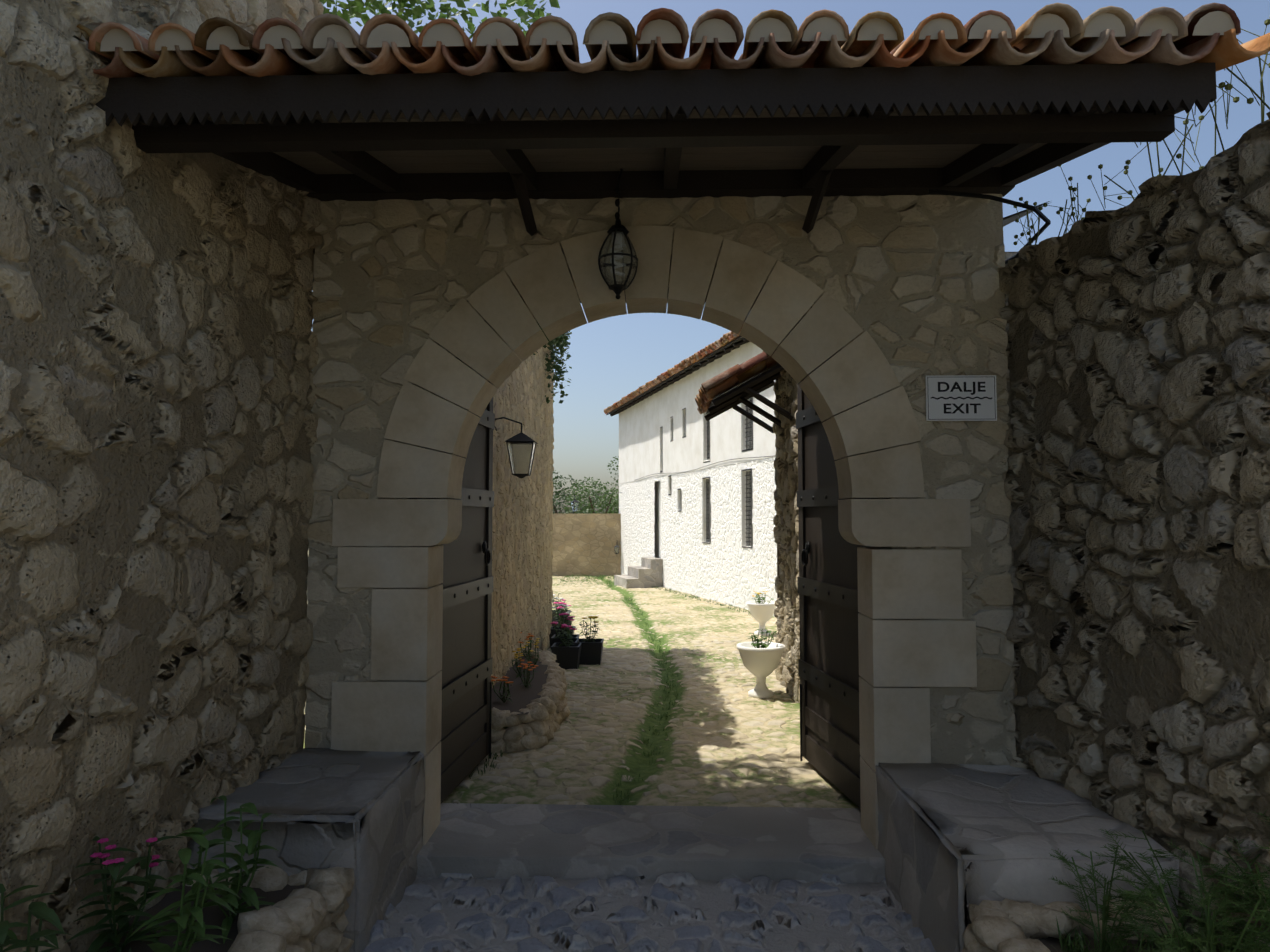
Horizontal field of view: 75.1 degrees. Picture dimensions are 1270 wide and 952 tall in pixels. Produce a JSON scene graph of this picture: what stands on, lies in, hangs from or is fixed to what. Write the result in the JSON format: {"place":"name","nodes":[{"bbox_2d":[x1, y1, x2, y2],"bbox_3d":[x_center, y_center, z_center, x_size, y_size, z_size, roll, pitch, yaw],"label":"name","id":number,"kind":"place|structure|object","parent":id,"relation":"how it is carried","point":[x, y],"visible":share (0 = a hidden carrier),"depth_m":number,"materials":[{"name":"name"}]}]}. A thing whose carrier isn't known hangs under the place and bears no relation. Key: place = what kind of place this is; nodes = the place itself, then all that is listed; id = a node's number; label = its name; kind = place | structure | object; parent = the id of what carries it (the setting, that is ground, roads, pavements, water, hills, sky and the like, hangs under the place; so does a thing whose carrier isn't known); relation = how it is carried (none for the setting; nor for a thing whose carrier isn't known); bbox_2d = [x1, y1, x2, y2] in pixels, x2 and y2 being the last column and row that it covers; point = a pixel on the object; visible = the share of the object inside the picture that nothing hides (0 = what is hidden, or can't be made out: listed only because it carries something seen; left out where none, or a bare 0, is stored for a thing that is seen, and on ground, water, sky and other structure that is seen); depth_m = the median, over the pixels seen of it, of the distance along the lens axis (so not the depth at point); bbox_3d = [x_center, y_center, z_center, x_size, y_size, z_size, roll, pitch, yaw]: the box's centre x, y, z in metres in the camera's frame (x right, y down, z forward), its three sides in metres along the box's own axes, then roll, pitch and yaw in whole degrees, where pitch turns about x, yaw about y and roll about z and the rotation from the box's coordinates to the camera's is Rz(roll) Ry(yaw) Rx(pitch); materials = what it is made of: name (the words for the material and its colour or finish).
{"place":"outdoors","nodes":[
{"label":"outdoors","id":0,"kind":"place"},
{"bbox_2d":[86,884,304,951],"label":"soil","id":1,"kind":"structure","parent":0,"point":[214,915],"depth_m":3.10,"materials":[{"name":"brown"}]},
{"bbox_2d":[4,885,37,951],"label":"plant","id":2,"kind":"object","parent":1,"relation":"on","point":[11,934],"visible":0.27,"depth_m":2.60,"materials":[{"name":"green plant"}]},
{"bbox_2d":[0,884,70,951],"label":"plant","id":3,"kind":"object","parent":1,"relation":"on","point":[41,911],"visible":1,"depth_m":2.32,"materials":[{"name":"green plant"}]},
{"bbox_2d":[63,836,180,951],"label":"plant","id":4,"kind":"object","parent":1,"relation":"on","point":[112,935],"depth_m":2.87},
{"bbox_2d":[125,827,240,951],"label":"plant","id":5,"kind":"object","parent":1,"relation":"on","point":[198,927],"visible":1,"depth_m":2.61,"materials":[{"name":"green plant"}]},
{"bbox_2d":[173,795,277,943],"bbox_3d":[-1.513,1.462,3.038,0.311,0.472,0.436,0,-3,1],"label":"plant","id":6,"kind":"object","parent":1,"relation":"on","point":[248,894],"visible":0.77,"depth_m":3.10,"materials":[{"name":"green plant"}]},
{"bbox_2d":[455,343,553,802],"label":"wall","id":7,"kind":"structure","parent":0,"point":[522,543],"depth_m":9.12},
{"bbox_2d":[495,417,537,477],"bbox_3d":[-1.051,-0.250,6.925,0.463,0.540,0.265,0,-3,1],"label":"wall lantern","id":8,"kind":"object","parent":7,"relation":"attached to","point":[520,454],"depth_m":6.83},
{"bbox_2d":[533,322,571,403],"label":"wall vines","id":9,"kind":"object","parent":7,"relation":"attached to","point":[560,342],"depth_m":11.28,"materials":[{"name":"green plant"}]},
{"bbox_2d":[304,640,858,807],"bbox_3d":[0.683,2.269,8.695,7.400,0.159,7.400,0,-3,1],"label":"court","id":10,"kind":"object","parent":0,"point":[728,741],"visible":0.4,"depth_m":6.43,"materials":[{"name":"beige stone"}]},
{"bbox_2d":[491,647,570,752],"bbox_3d":[-0.976,2.030,7.792,0.793,0.386,3.359,0,-3,-2],"label":"stone border","id":11,"kind":"object","parent":10,"relation":"on","point":[539,723],"visible":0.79,"depth_m":6.44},
{"bbox_2d":[492,655,547,715],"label":"flower bed soil","id":12,"kind":"structure","parent":11,"relation":"in","point":[522,695],"depth_m":7.27,"materials":[{"name":"soil"}]},
{"bbox_2d":[491,676,512,702],"bbox_3d":[-1.095,1.746,6.753,0.217,0.222,0.146,2,-3,-35],"label":"bed plant","id":13,"kind":"object","parent":12,"relation":"on","point":[507,691],"depth_m":6.75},
{"bbox_2d":[510,648,532,676],"bbox_3d":[-1.094,1.780,7.885,0.167,0.264,0.259,-3,-4,45],"label":"bed plant","id":14,"kind":"object","parent":12,"relation":"on","point":[518,673],"depth_m":7.84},
{"bbox_2d":[516,660,537,686],"bbox_3d":[-0.965,1.761,7.355,0.208,0.250,0.186,0,-3,1],"label":"bed plant","id":15,"kind":"object","parent":12,"relation":"on","point":[526,684],"depth_m":7.35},
{"bbox_2d":[551,643,581,669],"bbox_3d":[-0.834,2.195,10.040,0.340,0.280,0.340,0,-3,1],"label":"pot","id":16,"kind":"object","parent":10,"relation":"on","point":[567,657],"visible":0.83,"depth_m":9.88,"materials":[{"name":"grey"}]},
{"bbox_2d":[551,622,576,646],"bbox_3d":[-0.874,1.926,9.998,0.331,0.318,0.360,0,-3,1],"label":"pot plant","id":17,"kind":"object","parent":16,"relation":"on","point":[566,642],"depth_m":10.01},
{"bbox_2d":[575,638,603,664],"bbox_3d":[-0.574,2.219,10.432,0.340,0.280,0.340,0,-3,1],"label":"pot","id":18,"kind":"object","parent":10,"relation":"on","point":[591,652],"visible":0.83,"depth_m":10.28,"materials":[{"name":"grey"}]},
{"bbox_2d":[579,616,599,641],"bbox_3d":[-0.566,1.931,10.402,0.284,0.358,0.330,0,-3,1],"label":"pot plant","id":19,"kind":"object","parent":18,"relation":"on","point":[592,637],"depth_m":10.40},
{"bbox_2d":[737,641,784,698],"bbox_3d":[1.274,1.971,8.344,0.490,0.520,0.490,0,-3,1],"label":"urn","id":20,"kind":"object","parent":10,"relation":"on","point":[761,664],"visible":0.92,"depth_m":8.22,"materials":[{"name":"white"}]},
{"bbox_2d":[746,629,776,647],"bbox_3d":[1.271,1.683,8.381,0.326,0.248,0.284,0,-3,1],"label":"urn plant","id":21,"kind":"object","parent":20,"relation":"in","point":[757,644],"visible":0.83,"depth_m":8.35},
{"bbox_2d":[1005,252,1017,754],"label":"stone wall","id":22,"kind":"structure","parent":10,"relation":"on","point":[1008,255],"depth_m":5.10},
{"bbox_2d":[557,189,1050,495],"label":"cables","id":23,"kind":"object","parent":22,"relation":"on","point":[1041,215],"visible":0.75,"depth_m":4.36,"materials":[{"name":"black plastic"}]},
{"bbox_2d":[610,597,681,804],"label":"gutter grass","id":24,"kind":"structure","parent":0,"point":[665,692],"depth_m":8.68,"materials":[{"name":"green plant"}]},
{"bbox_2d":[363,871,935,951],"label":"pavement","id":25,"kind":"structure","parent":0,"point":[680,911],"depth_m":3.79,"materials":[{"name":"stone"}]},
{"bbox_2d":[0,0,323,951],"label":"wall","id":26,"kind":"structure","parent":25,"relation":"on","point":[158,398],"depth_m":3.16,"materials":[{"name":"stone"}]},
{"bbox_2d":[181,865,348,931],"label":"stones","id":27,"kind":"object","parent":25,"relation":"on","point":[273,878],"visible":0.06,"depth_m":3.41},
{"bbox_2d":[228,867,354,951],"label":"rocks","id":28,"kind":"object","parent":25,"relation":"on","point":[305,918],"visible":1,"depth_m":3.10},
{"bbox_2d":[187,748,424,951],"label":"bench","id":29,"kind":"object","parent":25,"relation":"on","point":[360,814],"visible":0.5,"depth_m":3.70,"materials":[{"name":"stone"}]},
{"bbox_2d":[966,904,1050,951],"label":"rock","id":30,"kind":"object","parent":25,"relation":"on","point":[996,930],"visible":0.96,"depth_m":2.96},
{"bbox_2d":[875,763,1178,951],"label":"bench","id":31,"kind":"object","parent":25,"relation":"on","point":[955,841],"visible":0.62,"depth_m":3.49,"materials":[{"name":"stone"}]},
{"bbox_2d":[961,898,1185,951],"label":"rocks","id":32,"kind":"object","parent":25,"relation":"on","point":[1032,921],"visible":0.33,"depth_m":3.06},
{"bbox_2d":[305,194,1015,764],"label":"gate wall","id":33,"kind":"structure","parent":0,"point":[909,284],"depth_m":4.54,"materials":[{"name":"stone"}]},
{"bbox_2d":[440,375,494,802],"bbox_3d":[-1.143,0.462,5.524,0.108,3.140,1.260,0,-3,5],"label":"door","id":34,"kind":"structure","parent":33,"relation":"attached to","point":[466,645],"depth_m":5.62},
{"bbox_2d":[132,103,1183,235],"bbox_3d":[-0.092,-1.506,3.982,4.240,0.538,1.900,0,-3,1],"label":"canopy frame","id":35,"kind":"object","parent":33,"relation":"attached to","point":[1064,134],"visible":0.69,"depth_m":3.20,"materials":[{"name":"wood"}]},
{"bbox_2d":[598,169,637,298],"bbox_3d":[-0.090,-1.343,4.415,0.215,0.807,0.213,0,-3,1],"label":"gate lantern","id":36,"kind":"object","parent":35,"relation":"hanging from","point":[622,264],"depth_m":4.35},
{"bbox_2d":[95,63,1216,126],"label":"canopy fascia","id":37,"kind":"structure","parent":35,"relation":"attached to","point":[1100,87],"depth_m":2.93,"materials":[{"name":"wood"}]},
{"bbox_2d":[207,104,1122,173],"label":"canopy boards","id":38,"kind":"object","parent":35,"relation":"on","point":[692,158],"visible":0.06,"depth_m":4.13,"materials":[{"name":"wood"}]},
{"bbox_2d":[77,3,1269,77],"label":"canopy tiles","id":39,"kind":"object","parent":38,"relation":"on","point":[1107,46],"visible":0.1,"depth_m":2.89,"materials":[{"name":"ceramic"}]},
{"bbox_2d":[81,11,1238,51],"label":"roof tiles","id":40,"kind":"object","parent":39,"relation":"attached to","point":[665,31],"visible":0.69,"depth_m":2.87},
{"bbox_2d":[796,378,870,808],"bbox_3d":[1.297,0.459,5.457,0.108,3.140,1.260,0,-3,-7],"label":"door","id":41,"kind":"structure","parent":33,"relation":"attached to","point":[830,723],"depth_m":5.54,"materials":[{"name":"wood"}]},
{"bbox_2d":[926,375,996,420],"bbox_3d":[1.762,-0.421,4.460,0.376,0.246,0.006,0,-3,1],"label":"sign plate","id":42,"kind":"object","parent":33,"relation":"attached to","point":[987,409],"visible":0.86,"depth_m":4.46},
{"bbox_2d":[938,382,985,394],"bbox_3d":[1.764,-0.473,4.458,0.255,0.071,0.002,0,-3,1],"label":"sign lettering","id":43,"kind":"object","parent":42,"relation":"attached to","point":[958,387],"visible":1,"depth_m":4.46},
{"bbox_2d":[944,403,980,413],"bbox_3d":[1.765,-0.364,4.453,0.197,0.054,0.002,0,-3,1],"label":"exit sign","id":44,"kind":"object","parent":42,"relation":"attached to","point":[961,411],"visible":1,"depth_m":4.45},
{"bbox_2d":[552,575,777,643],"bbox_3d":[-0.882,3.071,21.916,11.200,0.303,19.000,0,-3,1],"label":"court","id":45,"kind":"object","parent":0,"point":[676,617],"visible":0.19,"depth_m":15.99,"materials":[{"name":"beige stone"}]},
{"bbox_2d":[553,574,618,586],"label":"lawn","id":46,"kind":"structure","parent":45,"relation":"on","point":[594,578],"depth_m":26.33,"materials":[{"name":"green plant"}]},
{"bbox_2d":[468,586,750,778],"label":"edge grass","id":47,"kind":"structure","parent":45,"relation":"on","point":[501,752],"depth_m":11.25,"materials":[{"name":"green plant"}]},
{"bbox_2d":[614,557,662,588],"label":"door steps","id":48,"kind":"structure","parent":45,"relation":"on","point":[648,573],"depth_m":23.20,"materials":[{"name":"stone"}]},
{"bbox_2d":[747,601,775,635],"bbox_3d":[2.014,2.262,13.069,0.490,0.520,0.490,0,-3,1],"label":"urn","id":49,"kind":"object","parent":45,"relation":"on","point":[762,614],"visible":0.88,"depth_m":12.94,"materials":[{"name":"white"}]},
{"bbox_2d":[380,239,1014,714],"bbox_3d":[0.122,0.358,4.832,3.820,3.880,0.630,0,-3,1],"label":"joint","id":50,"kind":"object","parent":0,"point":[708,291],"depth_m":4.58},
{"bbox_2d":[331,671,441,755],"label":"stone block","id":51,"kind":"structure","parent":50,"relation":"attached to","point":[392,716],"depth_m":4.46,"materials":[{"name":"stone"}]},
{"bbox_2d":[337,545,442,587],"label":"stone block","id":52,"kind":"structure","parent":50,"relation":"attached to","point":[394,567],"depth_m":4.50,"materials":[{"name":"stone"}]},
{"bbox_2d":[332,499,461,545],"bbox_3d":[-1.335,0.263,4.676,0.635,0.256,0.326,0,-3,1],"label":"impost","id":53,"kind":"object","parent":52,"relation":"on","point":[394,522],"visible":0.97,"depth_m":4.51,"materials":[{"name":"stone"}]},
{"bbox_2d":[377,439,465,498],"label":"arch stone","id":54,"kind":"object","parent":53,"relation":"on","point":[407,471],"visible":0.94,"depth_m":4.52,"materials":[{"name":"stone"}]},
{"bbox_2d":[370,584,442,680],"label":"stone block","id":55,"kind":"structure","parent":50,"relation":"attached to","point":[406,632],"depth_m":4.49,"materials":[{"name":"stone"}]},
{"bbox_2d":[384,381,479,457],"bbox_3d":[-1.144,-0.317,4.700,0.463,0.404,0.324,0,-3,1],"label":"arch stone","id":56,"kind":"object","parent":50,"relation":"attached to","point":[420,417],"visible":0.91,"depth_m":4.54,"materials":[{"name":"stone"}]},
{"bbox_2d":[423,741,440,845],"bbox_3d":[-1.287,1.829,4.598,0.330,0.614,0.324,0,-3,1],"label":"jamb","id":57,"kind":"object","parent":50,"relation":"attached to","point":[432,803],"visible":0.19,"depth_m":4.58,"materials":[{"name":"stone"}]},
{"bbox_2d":[404,338,497,416],"bbox_3d":[-1.041,-0.554,4.709,0.461,0.402,0.324,0,-3,1],"label":"arch stone","id":58,"kind":"object","parent":50,"relation":"attached to","point":[441,372],"visible":0.94,"depth_m":4.55,"materials":[{"name":"stone"}]},
{"bbox_2d":[429,298,521,388],"bbox_3d":[-0.903,-0.750,4.713,0.469,0.456,0.327,0,-3,1],"label":"arch stone","id":59,"kind":"object","parent":50,"relation":"attached to","point":[464,332],"visible":0.94,"depth_m":4.55,"materials":[{"name":"stone"}]},
{"bbox_2d":[467,271,548,360],"bbox_3d":[-0.720,-0.905,4.716,0.417,0.448,0.328,0,-3,1],"label":"arch stone","id":60,"kind":"object","parent":50,"relation":"attached to","point":[496,302],"visible":0.91,"depth_m":4.55,"materials":[{"name":"stone"}]},
{"bbox_2d":[504,242,586,340],"bbox_3d":[-0.502,-1.044,4.719,0.435,0.486,0.325,0,-3,1],"label":"arch stone","id":61,"kind":"object","parent":50,"relation":"attached to","point":[541,279],"visible":0.94,"depth_m":4.56,"materials":[{"name":"stone"}]},
{"bbox_2d":[561,230,626,322],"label":"arch stone","id":62,"kind":"object","parent":50,"relation":"attached to","point":[598,299],"visible":0.74,"depth_m":4.56,"materials":[{"name":"stone"}]},
{"bbox_2d":[625,225,673,313],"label":"arch stone","id":63,"kind":"object","parent":50,"relation":"attached to","point":[646,290],"visible":0.74,"depth_m":4.55,"materials":[{"name":"stone"}]},
{"bbox_2d":[416,803,884,882],"bbox_3d":[0.080,2.091,4.643,2.640,0.200,0.780,0,-3,1],"label":"threshold","id":64,"kind":"object","parent":50,"relation":"attached to","point":[605,842],"visible":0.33,"depth_m":4.45,"materials":[{"name":"stone"}]},
{"bbox_2d":[667,228,722,318],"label":"arch stone","id":65,"kind":"object","parent":50,"relation":"attached to","point":[694,257],"visible":0.91,"depth_m":4.54,"materials":[{"name":"stone"}]},
{"bbox_2d":[701,238,776,333],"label":"arch stone","id":66,"kind":"object","parent":50,"relation":"attached to","point":[741,273],"visible":0.91,"depth_m":4.54,"materials":[{"name":"stone"}]},
{"bbox_2d":[739,261,823,355],"bbox_3d":[0.822,-0.942,4.681,0.435,0.466,0.323,0,-3,1],"label":"arch stone","id":67,"kind":"object","parent":50,"relation":"attached to","point":[788,297],"visible":0.94,"depth_m":4.52,"materials":[{"name":"stone"}]},
{"bbox_2d":[772,369,799,702],"label":"stone wall","id":68,"kind":"structure","parent":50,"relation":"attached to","point":[786,538],"depth_m":8.58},
{"bbox_2d":[771,292,862,383],"bbox_3d":[1.022,-0.772,4.667,0.457,0.452,0.325,0,-3,1],"label":"arch stone","id":69,"kind":"object","parent":50,"relation":"attached to","point":[826,328],"visible":0.96,"depth_m":4.50,"materials":[{"name":"stone"}]},
{"bbox_2d":[798,331,899,421],"bbox_3d":[1.198,-0.553,4.653,0.497,0.464,0.323,0,-3,1],"label":"arch stone","id":70,"kind":"object","parent":50,"relation":"attached to","point":[857,371],"visible":0.98,"depth_m":4.49,"materials":[{"name":"stone"}]},
{"bbox_2d":[860,756,878,848],"bbox_3d":[1.447,1.860,4.526,0.340,0.544,0.327,0,-3,1],"label":"jamb","id":71,"kind":"object","parent":50,"relation":"attached to","point":[869,804],"visible":0.23,"depth_m":4.49,"materials":[{"name":"stone"}]},
{"bbox_2d":[859,676,930,771],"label":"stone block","id":72,"kind":"structure","parent":71,"relation":"on","point":[894,723],"depth_m":4.40,"materials":[{"name":"stone"}]},
{"bbox_2d":[858,613,976,686],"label":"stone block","id":73,"kind":"structure","parent":72,"relation":"on","point":[913,653],"depth_m":4.41,"materials":[{"name":"stone"}]},
{"bbox_2d":[857,547,962,618],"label":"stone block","id":74,"kind":"structure","parent":73,"relation":"on","point":[909,583],"depth_m":4.42,"materials":[{"name":"stone"}]},
{"bbox_2d":[838,499,970,546],"bbox_3d":[1.489,0.259,4.604,0.635,0.256,0.326,0,-3,1],"label":"impost","id":75,"kind":"object","parent":74,"relation":"on","point":[907,522],"visible":1,"depth_m":4.44,"materials":[{"name":"stone"}]},
{"bbox_2d":[822,386,920,459],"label":"arch stone","id":76,"kind":"object","parent":50,"relation":"attached to","point":[886,420],"visible":0.94,"depth_m":4.47,"materials":[{"name":"stone"}]},
{"bbox_2d":[835,443,923,498],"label":"arch stone","id":77,"kind":"object","parent":50,"relation":"attached to","point":[896,472],"visible":0.98,"depth_m":4.46,"materials":[{"name":"stone"}]},
{"bbox_2d":[704,363,793,432],"bbox_3d":[1.206,-0.852,8.985,0.833,0.655,1.400,0,-3,1],"label":"awning frame","id":78,"kind":"object","parent":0,"point":[746,390],"visible":0.83,"depth_m":8.95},
{"bbox_2d":[695,349,777,413],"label":"roof tiles","id":79,"kind":"object","parent":78,"relation":"on","point":[726,380],"visible":0.6,"depth_m":8.38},
{"bbox_2d":[308,0,1269,549],"label":"sky","id":80,"kind":"structure","parent":0,"point":[611,358],"materials":[{"name":"blue"}]},
{"bbox_2d":[997,112,1269,950],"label":"wall","id":81,"kind":"structure","parent":0,"point":[1136,476],"depth_m":3.43,"materials":[{"name":"stone"}]},
{"bbox_2d":[1016,17,1269,245],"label":"wall weeds","id":82,"kind":"object","parent":81,"relation":"on","point":[1263,104],"depth_m":3.45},
{"bbox_2d":[1013,19,1269,244],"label":"wall weed heads","id":83,"kind":"object","parent":82,"relation":"attached to","point":[1250,100],"depth_m":3.93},
{"bbox_2d":[1036,934,1241,951],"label":"soil","id":84,"kind":"structure","parent":0,"point":[1048,942],"depth_m":3.02,"materials":[{"name":"soil"}]},
{"bbox_2d":[1049,843,1162,951],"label":"plant","id":85,"kind":"object","parent":84,"relation":"on","point":[1105,917],"visible":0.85,"depth_m":2.92,"materials":[{"name":"green plant"}]},
{"bbox_2d":[1051,917,1268,951],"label":"grass","id":86,"kind":"structure","parent":84,"relation":"on","point":[1081,944],"depth_m":2.94,"materials":[{"name":"green plant"}]},
{"bbox_2d":[1093,829,1269,951],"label":"plant","id":87,"kind":"object","parent":84,"relation":"on","point":[1140,878],"visible":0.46,"depth_m":2.92,"materials":[{"name":"green plant"}]},
{"bbox_2d":[1112,851,1269,951],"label":"plant","id":88,"kind":"object","parent":84,"relation":"on","point":[1176,927],"visible":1,"depth_m":2.57,"materials":[{"name":"green plant"}]},
{"bbox_2d":[1162,839,1269,951],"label":"plant","id":89,"kind":"object","parent":84,"relation":"on","point":[1231,944],"visible":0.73,"depth_m":2.73,"materials":[{"name":"green plant"}]},
{"bbox_2d":[1197,840,1269,944],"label":"plant","id":90,"kind":"object","parent":84,"relation":"on","point":[1244,873],"visible":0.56,"depth_m":2.76,"materials":[{"name":"green plant"}]},
{"bbox_2d":[1214,836,1269,950],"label":"plant","id":91,"kind":"object","parent":84,"relation":"on","point":[1260,898],"visible":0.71,"depth_m":2.66,"materials":[{"name":"green plant"}]},
{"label":"hill","id":92,"kind":"structure","parent":0,"visible":0},
{"bbox_2d":[553,502,572,513],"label":"branches","id":93,"kind":"object","parent":92,"relation":"on","point":[556,512],"visible":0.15,"depth_m":34.36,"materials":[{"name":"brown plant"}]},
{"bbox_2d":[553,470,609,513],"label":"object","id":94,"kind":"object","parent":93,"relation":"on","point":[562,494],"visible":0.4,"depth_m":34.28,"materials":[{"name":"green plant"}]},
{"bbox_2d":[552,514,620,576],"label":"wall","id":95,"kind":"structure","parent":92,"relation":"on","point":[585,544],"depth_m":28.57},
{"bbox_2d":[580,496,614,513],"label":"branches","id":96,"kind":"object","parent":92,"relation":"on","point":[591,505],"visible":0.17,"depth_m":31.34,"materials":[{"name":"brown plant"}]},
{"bbox_2d":[564,477,618,513],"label":"tree leaves","id":97,"kind":"object","parent":96,"relation":"on","point":[600,497],"visible":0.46,"depth_m":31.47,"materials":[{"name":"green plant"}]},
{"bbox_2d":[637,426,769,558],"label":"door","id":98,"kind":"structure","parent":92,"relation":"on","point":[656,515],"depth_m":24.69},
{"bbox_2d":[619,342,775,483],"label":"facade","id":99,"kind":"structure","parent":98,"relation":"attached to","point":[641,423],"depth_m":21.23,"materials":[{"name":"white paint"}]},
{"bbox_2d":[619,457,776,616],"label":"facade","id":100,"kind":"structure","parent":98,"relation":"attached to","point":[724,566],"depth_m":19.30,"materials":[{"name":"paint"}]},
{"bbox_2d":[660,398,752,546],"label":"window reveals","id":101,"kind":"object","parent":98,"relation":"attached to","point":[744,526],"depth_m":19.37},
{"bbox_2d":[660,397,752,547],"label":"window grilles","id":102,"kind":"object","parent":101,"relation":"in","point":[707,506],"depth_m":17.37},
{"bbox_2d":[607,200,1051,415],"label":"building eaves","id":103,"kind":"object","parent":98,"relation":"on","point":[728,348],"visible":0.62,"depth_m":19.57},
{"bbox_2d":[604,327,741,413],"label":"building tiles","id":104,"kind":"object","parent":103,"relation":"on","point":[727,338],"visible":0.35,"depth_m":20.38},
{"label":"wall","id":105,"kind":"structure","parent":92,"relation":"on"},
{"bbox_2d":[319,0,559,38],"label":"tree","id":106,"kind":"object","parent":105,"relation":"attached to","point":[356,8],"visible":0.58,"depth_m":6.60,"materials":[{"name":"green plant"}]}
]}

